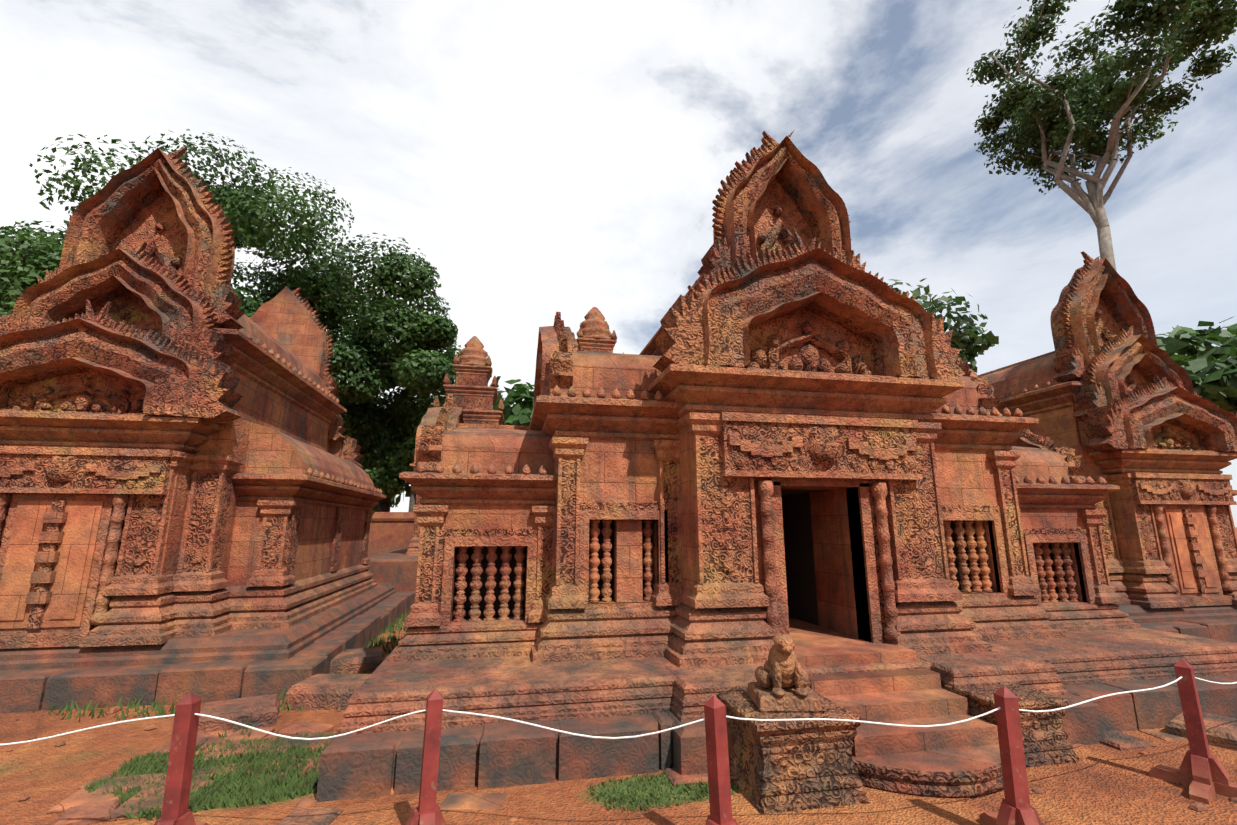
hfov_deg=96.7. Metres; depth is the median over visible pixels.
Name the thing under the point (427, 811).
barrier post
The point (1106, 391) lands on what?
library
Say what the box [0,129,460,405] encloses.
broad tree
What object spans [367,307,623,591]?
sanctuary towers
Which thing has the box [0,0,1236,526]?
sky
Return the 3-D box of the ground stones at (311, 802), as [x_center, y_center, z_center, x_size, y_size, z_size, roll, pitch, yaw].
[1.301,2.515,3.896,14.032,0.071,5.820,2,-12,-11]
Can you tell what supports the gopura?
on the ground at (1100, 783)
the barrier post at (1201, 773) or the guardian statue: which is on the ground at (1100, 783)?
the barrier post at (1201, 773)
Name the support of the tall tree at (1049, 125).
on the ground at (1100, 783)
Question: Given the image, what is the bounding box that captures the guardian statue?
[747,634,825,712]
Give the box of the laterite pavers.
[47,647,1236,824]
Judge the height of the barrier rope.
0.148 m
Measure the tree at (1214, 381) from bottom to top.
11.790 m
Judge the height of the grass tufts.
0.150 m
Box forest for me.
[341,316,1236,511]
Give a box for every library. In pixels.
[0,147,415,712]
[978,251,1236,642]
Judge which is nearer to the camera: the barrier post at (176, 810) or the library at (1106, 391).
the barrier post at (176, 810)
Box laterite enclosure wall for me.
[368,512,414,554]
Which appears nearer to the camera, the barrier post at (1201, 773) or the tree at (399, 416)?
the barrier post at (1201, 773)
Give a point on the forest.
(1180, 342)
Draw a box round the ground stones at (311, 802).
[6,706,1236,824]
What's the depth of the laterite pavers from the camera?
4.35 m
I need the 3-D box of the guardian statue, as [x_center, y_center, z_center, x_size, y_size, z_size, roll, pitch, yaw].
[1.134,1.765,3.825,0.425,0.464,0.469,0,-12,1]
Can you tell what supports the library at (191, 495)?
on the ground at (1100, 783)
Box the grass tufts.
[33,609,741,820]
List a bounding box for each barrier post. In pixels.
[154,693,208,824]
[406,689,445,824]
[704,696,737,824]
[979,687,1042,824]
[1149,659,1236,803]
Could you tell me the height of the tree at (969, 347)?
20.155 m
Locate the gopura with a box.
[316,131,1236,813]
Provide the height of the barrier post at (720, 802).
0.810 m
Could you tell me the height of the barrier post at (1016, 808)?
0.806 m
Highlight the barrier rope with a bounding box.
[0,677,1236,745]
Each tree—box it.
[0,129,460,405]
[339,340,455,511]
[884,278,998,372]
[966,0,1236,271]
[1176,336,1236,411]
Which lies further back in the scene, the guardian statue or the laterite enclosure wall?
the laterite enclosure wall
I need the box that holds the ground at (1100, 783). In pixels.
[0,527,1236,824]

